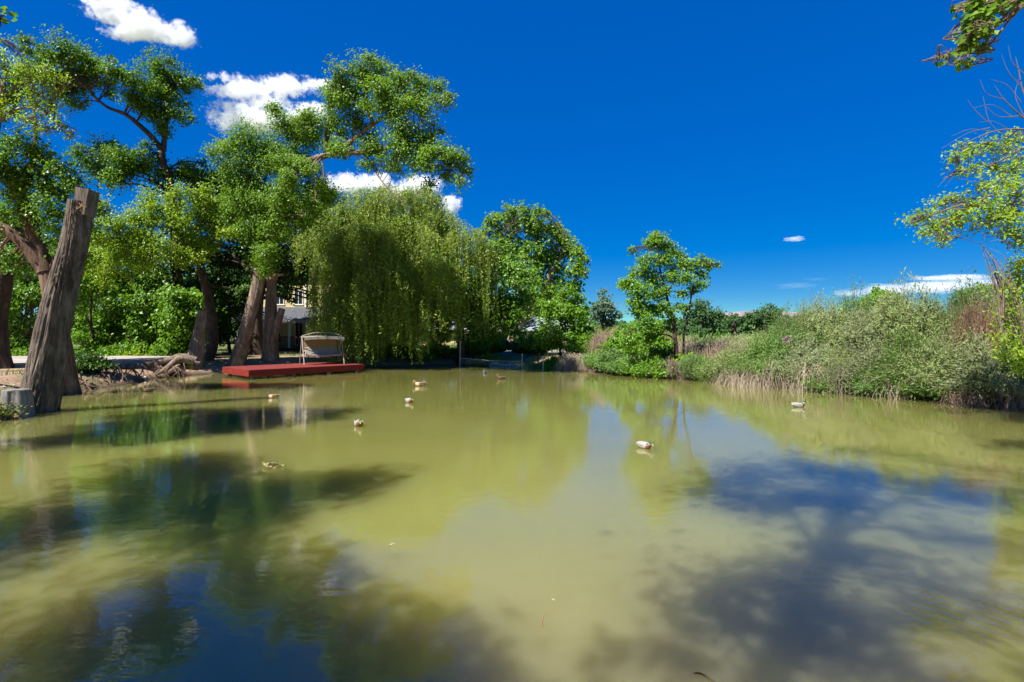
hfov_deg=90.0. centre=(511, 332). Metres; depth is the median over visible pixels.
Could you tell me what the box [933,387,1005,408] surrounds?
straw tuft
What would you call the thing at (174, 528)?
pond water
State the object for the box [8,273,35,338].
thicket tree
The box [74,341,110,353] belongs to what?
leafy shrub
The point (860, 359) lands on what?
sage shrub
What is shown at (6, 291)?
elm tree
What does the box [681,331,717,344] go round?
olive shrub
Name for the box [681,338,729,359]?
dry bush
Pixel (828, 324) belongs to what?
sage shrub
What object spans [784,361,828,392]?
straw tuft
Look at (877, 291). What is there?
round tree
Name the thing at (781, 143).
sky
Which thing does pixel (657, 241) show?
box elder tree
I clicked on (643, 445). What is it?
duck
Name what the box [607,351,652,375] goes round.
weed clump
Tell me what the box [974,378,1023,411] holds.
straw tuft
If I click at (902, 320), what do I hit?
sage shrub
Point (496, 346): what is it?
leafy shrub
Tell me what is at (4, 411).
weed clump
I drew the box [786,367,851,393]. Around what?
weed clump
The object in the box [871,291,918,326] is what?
sage shrub
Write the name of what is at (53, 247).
thicket tree
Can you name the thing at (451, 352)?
dark bush
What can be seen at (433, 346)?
leafy shrub
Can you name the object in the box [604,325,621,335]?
olive shrub
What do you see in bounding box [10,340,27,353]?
leafy shrub
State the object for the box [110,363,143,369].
border log
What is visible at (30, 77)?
locust tree
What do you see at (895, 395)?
straw tuft
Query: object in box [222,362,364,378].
dock
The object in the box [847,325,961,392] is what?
sage shrub
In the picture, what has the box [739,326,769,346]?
olive shrub
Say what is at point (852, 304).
sage shrub
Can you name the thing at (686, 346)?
dry bush
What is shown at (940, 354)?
sage shrub
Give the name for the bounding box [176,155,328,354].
elm tree
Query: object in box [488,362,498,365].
bank stone
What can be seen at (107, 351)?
leafy shrub
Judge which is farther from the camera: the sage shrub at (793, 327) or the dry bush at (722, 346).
the dry bush at (722, 346)
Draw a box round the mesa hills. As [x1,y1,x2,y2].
[720,311,918,320]
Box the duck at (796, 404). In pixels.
[791,400,807,406]
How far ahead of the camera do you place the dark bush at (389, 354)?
31.00 m
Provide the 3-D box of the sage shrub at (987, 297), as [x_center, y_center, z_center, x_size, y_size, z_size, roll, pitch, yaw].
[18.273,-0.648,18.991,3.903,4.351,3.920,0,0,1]
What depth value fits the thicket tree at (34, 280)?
29.38 m
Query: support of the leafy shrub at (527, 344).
on the ground at (15, 378)
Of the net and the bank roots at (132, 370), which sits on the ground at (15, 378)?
the bank roots at (132, 370)
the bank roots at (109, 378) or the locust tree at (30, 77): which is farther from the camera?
the bank roots at (109, 378)
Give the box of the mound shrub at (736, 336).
[713,332,752,344]
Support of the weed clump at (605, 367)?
on the ground at (15, 378)
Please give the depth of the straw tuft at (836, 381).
16.68 m
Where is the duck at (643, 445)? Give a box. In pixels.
[636,441,653,448]
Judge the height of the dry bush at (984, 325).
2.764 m
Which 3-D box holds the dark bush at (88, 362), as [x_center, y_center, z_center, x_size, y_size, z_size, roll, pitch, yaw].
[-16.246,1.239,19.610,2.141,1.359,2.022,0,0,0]
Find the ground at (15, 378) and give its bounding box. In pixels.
[0,334,1023,420]
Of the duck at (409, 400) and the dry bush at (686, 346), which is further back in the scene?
the dry bush at (686, 346)
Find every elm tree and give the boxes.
[0,97,106,394]
[0,199,62,368]
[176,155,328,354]
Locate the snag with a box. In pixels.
[261,274,284,361]
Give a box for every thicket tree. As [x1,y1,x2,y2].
[8,261,77,350]
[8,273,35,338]
[11,216,36,338]
[13,233,96,332]
[47,219,120,342]
[71,245,130,348]
[78,244,157,343]
[96,226,165,338]
[111,261,186,351]
[125,242,206,343]
[143,284,226,355]
[183,244,231,338]
[204,242,265,352]
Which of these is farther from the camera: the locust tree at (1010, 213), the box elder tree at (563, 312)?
the box elder tree at (563, 312)
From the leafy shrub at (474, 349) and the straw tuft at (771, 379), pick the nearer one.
the straw tuft at (771, 379)
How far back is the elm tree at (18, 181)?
15.85 m
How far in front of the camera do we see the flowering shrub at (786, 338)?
19.10 m
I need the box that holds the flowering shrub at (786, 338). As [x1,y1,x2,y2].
[762,327,811,360]
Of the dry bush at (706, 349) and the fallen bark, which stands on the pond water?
the fallen bark
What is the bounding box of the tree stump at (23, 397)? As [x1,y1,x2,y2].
[0,388,35,418]
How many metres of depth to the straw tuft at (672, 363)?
22.15 m
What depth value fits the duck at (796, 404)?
13.69 m
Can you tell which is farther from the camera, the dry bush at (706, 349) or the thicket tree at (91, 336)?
the thicket tree at (91, 336)
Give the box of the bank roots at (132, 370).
[111,365,165,381]
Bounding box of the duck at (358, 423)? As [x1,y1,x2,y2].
[354,419,362,426]
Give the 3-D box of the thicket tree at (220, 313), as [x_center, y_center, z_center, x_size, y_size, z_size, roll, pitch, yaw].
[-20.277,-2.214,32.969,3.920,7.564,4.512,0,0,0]
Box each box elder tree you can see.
[530,281,602,359]
[616,229,724,359]
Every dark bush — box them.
[74,348,119,373]
[381,342,418,356]
[430,346,456,358]
[497,330,511,351]
[506,335,532,353]
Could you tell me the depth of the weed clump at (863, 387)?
16.11 m
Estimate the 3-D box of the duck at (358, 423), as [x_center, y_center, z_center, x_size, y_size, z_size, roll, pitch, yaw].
[-3.285,1.922,10.962,0.184,0.198,0.441,0,0,-28]
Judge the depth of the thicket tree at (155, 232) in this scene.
37.67 m
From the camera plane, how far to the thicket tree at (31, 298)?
28.44 m
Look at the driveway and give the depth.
23.89 m
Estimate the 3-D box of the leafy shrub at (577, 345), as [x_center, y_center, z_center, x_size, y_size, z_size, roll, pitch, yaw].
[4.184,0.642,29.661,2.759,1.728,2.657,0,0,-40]
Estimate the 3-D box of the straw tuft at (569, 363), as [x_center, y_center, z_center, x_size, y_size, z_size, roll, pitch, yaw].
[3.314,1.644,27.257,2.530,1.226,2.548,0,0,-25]
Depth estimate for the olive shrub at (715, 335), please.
37.00 m
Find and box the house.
[234,254,355,350]
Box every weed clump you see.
[0,387,32,418]
[402,348,441,362]
[468,351,508,364]
[505,359,521,364]
[577,349,600,366]
[582,344,631,370]
[596,353,641,374]
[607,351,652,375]
[625,354,678,378]
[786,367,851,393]
[834,369,906,398]
[888,369,965,400]
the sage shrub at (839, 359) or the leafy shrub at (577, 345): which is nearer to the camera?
the sage shrub at (839, 359)
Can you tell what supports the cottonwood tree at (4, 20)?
on the ground at (15, 378)
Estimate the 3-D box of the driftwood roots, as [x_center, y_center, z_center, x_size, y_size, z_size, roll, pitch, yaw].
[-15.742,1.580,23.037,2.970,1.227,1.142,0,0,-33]
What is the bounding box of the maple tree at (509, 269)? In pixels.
[421,234,541,364]
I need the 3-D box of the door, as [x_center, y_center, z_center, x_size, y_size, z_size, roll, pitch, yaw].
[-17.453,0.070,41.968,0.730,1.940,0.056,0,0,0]
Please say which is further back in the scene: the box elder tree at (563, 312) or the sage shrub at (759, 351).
the box elder tree at (563, 312)
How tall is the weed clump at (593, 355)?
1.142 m
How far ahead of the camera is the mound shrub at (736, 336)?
32.87 m
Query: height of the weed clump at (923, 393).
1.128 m
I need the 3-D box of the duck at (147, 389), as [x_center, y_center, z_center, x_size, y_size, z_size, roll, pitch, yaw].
[-12.298,1.902,17.305,0.485,0.240,0.192,0,0,-5]
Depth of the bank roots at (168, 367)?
22.34 m
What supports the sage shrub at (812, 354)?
on the ground at (15, 378)
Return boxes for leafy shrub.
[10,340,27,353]
[11,337,29,355]
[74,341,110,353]
[90,341,127,355]
[119,344,152,355]
[147,343,186,355]
[420,340,447,352]
[456,333,492,355]
[482,331,507,353]
[516,324,558,353]
[537,350,564,368]
[560,330,598,354]
[596,323,641,357]
[628,332,680,359]
[662,351,699,369]
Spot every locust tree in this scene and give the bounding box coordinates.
[0,33,79,144]
[894,46,1023,377]
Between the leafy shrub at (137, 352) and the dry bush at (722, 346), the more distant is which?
the leafy shrub at (137, 352)
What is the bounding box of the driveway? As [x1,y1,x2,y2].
[12,356,169,367]
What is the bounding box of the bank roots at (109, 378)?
[91,367,127,384]
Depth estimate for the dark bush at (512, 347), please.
35.09 m
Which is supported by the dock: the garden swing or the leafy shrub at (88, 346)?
the garden swing
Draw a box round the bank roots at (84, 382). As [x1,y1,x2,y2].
[78,373,111,390]
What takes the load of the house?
on the ground at (15, 378)
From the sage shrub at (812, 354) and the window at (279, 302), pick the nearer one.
the sage shrub at (812, 354)
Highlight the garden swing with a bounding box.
[299,332,344,364]
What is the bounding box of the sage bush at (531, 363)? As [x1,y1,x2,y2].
[522,354,542,367]
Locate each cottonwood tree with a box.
[0,6,17,26]
[8,24,211,338]
[199,48,474,366]
[474,199,591,342]
[921,0,1023,72]
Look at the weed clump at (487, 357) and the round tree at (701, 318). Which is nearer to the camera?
the weed clump at (487, 357)
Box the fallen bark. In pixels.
[11,413,21,418]
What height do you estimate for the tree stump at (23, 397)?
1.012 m
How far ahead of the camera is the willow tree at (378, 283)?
29.11 m
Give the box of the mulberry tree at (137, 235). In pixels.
[83,177,240,360]
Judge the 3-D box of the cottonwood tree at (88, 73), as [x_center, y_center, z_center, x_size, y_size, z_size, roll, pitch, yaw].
[-23.586,-7.871,30.164,9.988,18.867,4.872,0,0,-15]
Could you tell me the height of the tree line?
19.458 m
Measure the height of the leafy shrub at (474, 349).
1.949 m
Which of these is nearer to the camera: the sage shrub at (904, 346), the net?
the sage shrub at (904, 346)
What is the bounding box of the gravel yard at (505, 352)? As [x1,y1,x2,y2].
[465,350,564,353]
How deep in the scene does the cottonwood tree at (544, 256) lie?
45.66 m
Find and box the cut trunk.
[19,187,99,413]
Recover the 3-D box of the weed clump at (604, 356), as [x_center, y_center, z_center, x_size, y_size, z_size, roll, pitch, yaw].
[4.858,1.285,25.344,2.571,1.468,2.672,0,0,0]
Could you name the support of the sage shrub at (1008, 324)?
on the ground at (15, 378)
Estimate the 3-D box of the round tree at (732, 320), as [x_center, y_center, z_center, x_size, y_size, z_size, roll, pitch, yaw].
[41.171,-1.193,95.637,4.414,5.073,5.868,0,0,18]
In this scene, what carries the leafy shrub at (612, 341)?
on the ground at (15, 378)
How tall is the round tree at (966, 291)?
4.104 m
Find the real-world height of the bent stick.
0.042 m
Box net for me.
[461,358,521,366]
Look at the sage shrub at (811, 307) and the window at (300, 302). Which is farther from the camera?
the window at (300, 302)
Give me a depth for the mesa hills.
3601.92 m
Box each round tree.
[587,287,623,330]
[676,297,727,339]
[722,312,745,337]
[744,302,787,334]
[855,284,900,312]
[947,282,998,309]
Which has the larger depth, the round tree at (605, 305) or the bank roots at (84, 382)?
the round tree at (605, 305)
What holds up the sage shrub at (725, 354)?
on the ground at (15, 378)
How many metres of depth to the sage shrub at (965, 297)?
19.96 m
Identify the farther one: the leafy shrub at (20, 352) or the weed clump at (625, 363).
the leafy shrub at (20, 352)
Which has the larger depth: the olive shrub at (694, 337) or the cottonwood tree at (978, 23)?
the olive shrub at (694, 337)
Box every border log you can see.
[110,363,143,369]
[144,362,154,368]
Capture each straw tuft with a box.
[551,352,587,370]
[565,354,592,370]
[649,358,690,379]
[704,366,784,387]
[739,360,799,389]
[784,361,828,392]
[801,363,875,395]
[867,377,923,399]
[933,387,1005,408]
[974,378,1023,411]
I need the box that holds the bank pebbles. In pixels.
[0,361,272,387]
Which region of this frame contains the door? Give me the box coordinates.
[295,323,302,344]
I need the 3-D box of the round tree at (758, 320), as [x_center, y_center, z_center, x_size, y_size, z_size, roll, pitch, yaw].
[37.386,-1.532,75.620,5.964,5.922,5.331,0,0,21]
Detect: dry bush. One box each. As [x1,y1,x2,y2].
[582,329,613,355]
[669,333,709,357]
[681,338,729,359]
[705,335,744,354]
[714,339,749,357]
[926,298,1023,358]
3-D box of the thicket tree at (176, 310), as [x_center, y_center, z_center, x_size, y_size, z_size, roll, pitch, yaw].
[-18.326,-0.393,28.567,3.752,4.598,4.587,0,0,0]
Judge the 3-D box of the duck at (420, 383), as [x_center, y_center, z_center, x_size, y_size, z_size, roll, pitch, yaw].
[-3.424,1.899,19.147,0.564,0.253,0.236,0,0,-6]
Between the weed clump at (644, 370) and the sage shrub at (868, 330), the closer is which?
the sage shrub at (868, 330)
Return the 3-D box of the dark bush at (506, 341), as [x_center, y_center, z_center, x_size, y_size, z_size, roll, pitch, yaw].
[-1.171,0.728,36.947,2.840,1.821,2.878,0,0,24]
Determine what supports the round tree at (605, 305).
on the ground at (15, 378)
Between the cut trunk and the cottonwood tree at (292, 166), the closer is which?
the cut trunk
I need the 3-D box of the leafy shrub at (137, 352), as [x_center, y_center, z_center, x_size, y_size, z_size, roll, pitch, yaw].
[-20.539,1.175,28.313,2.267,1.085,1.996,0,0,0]
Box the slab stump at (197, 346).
[187,310,206,369]
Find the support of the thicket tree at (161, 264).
on the ground at (15, 378)
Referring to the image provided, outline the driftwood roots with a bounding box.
[142,353,200,375]
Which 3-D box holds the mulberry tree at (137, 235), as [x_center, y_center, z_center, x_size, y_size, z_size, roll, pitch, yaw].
[-17.120,-2.834,24.599,7.407,9.061,4.870,0,0,-25]
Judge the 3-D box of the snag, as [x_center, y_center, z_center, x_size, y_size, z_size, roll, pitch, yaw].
[-12.893,-0.760,27.627,1.490,4.807,1.031,0,0,0]
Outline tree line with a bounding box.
[584,314,866,335]
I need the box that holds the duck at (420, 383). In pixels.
[413,380,426,385]
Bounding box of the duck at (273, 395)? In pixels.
[267,392,279,397]
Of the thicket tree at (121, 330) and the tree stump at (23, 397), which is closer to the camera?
the tree stump at (23, 397)
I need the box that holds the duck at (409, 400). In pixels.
[405,397,413,402]
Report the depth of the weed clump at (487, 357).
31.83 m
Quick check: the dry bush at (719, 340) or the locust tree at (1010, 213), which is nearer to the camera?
the locust tree at (1010, 213)
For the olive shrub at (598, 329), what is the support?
on the ground at (15, 378)
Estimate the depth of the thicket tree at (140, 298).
28.91 m
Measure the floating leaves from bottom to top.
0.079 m
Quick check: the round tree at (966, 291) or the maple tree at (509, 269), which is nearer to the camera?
the round tree at (966, 291)
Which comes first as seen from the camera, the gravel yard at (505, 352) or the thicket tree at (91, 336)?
the thicket tree at (91, 336)
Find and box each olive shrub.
[562,327,609,348]
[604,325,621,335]
[662,330,697,350]
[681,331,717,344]
[704,329,732,339]
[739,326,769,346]
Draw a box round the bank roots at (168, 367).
[148,363,192,378]
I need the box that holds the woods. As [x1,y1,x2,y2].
[11,266,599,343]
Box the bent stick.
[694,672,714,681]
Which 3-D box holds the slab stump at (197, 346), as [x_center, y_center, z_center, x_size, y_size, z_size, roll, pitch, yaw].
[-15.585,0.453,24.977,1.041,3.110,1.119,0,0,34]
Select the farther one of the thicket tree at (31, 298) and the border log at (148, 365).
the thicket tree at (31, 298)
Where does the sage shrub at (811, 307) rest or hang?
on the ground at (15, 378)
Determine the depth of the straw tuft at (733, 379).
19.33 m
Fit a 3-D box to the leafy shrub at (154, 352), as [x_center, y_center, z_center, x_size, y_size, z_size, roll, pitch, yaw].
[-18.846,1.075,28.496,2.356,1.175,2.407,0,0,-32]
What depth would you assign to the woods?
60.87 m
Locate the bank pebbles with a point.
(106, 372)
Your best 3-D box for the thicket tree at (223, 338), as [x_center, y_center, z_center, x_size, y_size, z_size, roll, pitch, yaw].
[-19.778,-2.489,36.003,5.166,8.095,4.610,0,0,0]
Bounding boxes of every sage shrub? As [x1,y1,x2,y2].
[688,331,768,379]
[716,327,808,380]
[750,296,831,348]
[756,333,842,381]
[788,340,857,377]
[790,289,837,328]
[791,287,865,357]
[818,296,910,358]
[821,336,928,390]
[826,274,876,359]
[837,267,967,352]
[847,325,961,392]
[866,315,1019,392]
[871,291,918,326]
[897,329,1023,399]
[902,284,984,349]
[931,266,1004,330]
[946,260,1023,322]
[979,291,1023,344]
[979,345,1023,396]
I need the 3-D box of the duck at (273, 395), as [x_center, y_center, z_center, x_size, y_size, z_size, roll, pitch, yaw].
[-7.295,1.912,15.647,0.440,0.217,0.174,0,0,-12]
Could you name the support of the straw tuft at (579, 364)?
on the ground at (15, 378)
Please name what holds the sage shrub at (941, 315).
on the ground at (15, 378)
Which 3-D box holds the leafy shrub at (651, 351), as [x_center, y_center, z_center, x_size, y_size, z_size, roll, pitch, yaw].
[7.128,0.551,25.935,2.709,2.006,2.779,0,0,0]
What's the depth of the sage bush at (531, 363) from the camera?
29.17 m
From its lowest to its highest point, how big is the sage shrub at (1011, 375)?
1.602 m
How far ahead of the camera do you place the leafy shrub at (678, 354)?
22.92 m
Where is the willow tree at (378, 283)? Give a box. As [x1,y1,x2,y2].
[289,174,504,366]
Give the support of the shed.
on the ground at (15, 378)
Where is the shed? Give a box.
[420,315,566,344]
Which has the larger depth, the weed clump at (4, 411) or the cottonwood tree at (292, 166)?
the cottonwood tree at (292, 166)
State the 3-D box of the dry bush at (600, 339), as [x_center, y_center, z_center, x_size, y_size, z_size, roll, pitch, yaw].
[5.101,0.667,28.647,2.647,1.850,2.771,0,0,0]
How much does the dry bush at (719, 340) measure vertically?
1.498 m
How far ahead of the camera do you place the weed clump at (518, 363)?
31.50 m
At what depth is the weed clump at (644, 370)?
22.49 m
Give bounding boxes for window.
[277,291,284,304]
[294,290,303,304]
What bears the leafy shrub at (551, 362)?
on the ground at (15, 378)
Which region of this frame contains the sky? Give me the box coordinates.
[0,0,1023,327]
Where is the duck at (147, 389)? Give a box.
[141,385,154,391]
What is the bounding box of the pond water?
[0,364,1023,681]
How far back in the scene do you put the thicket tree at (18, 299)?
35.75 m
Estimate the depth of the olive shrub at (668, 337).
32.49 m
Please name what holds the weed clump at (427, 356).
on the ground at (15, 378)
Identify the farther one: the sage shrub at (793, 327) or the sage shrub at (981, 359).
the sage shrub at (793, 327)

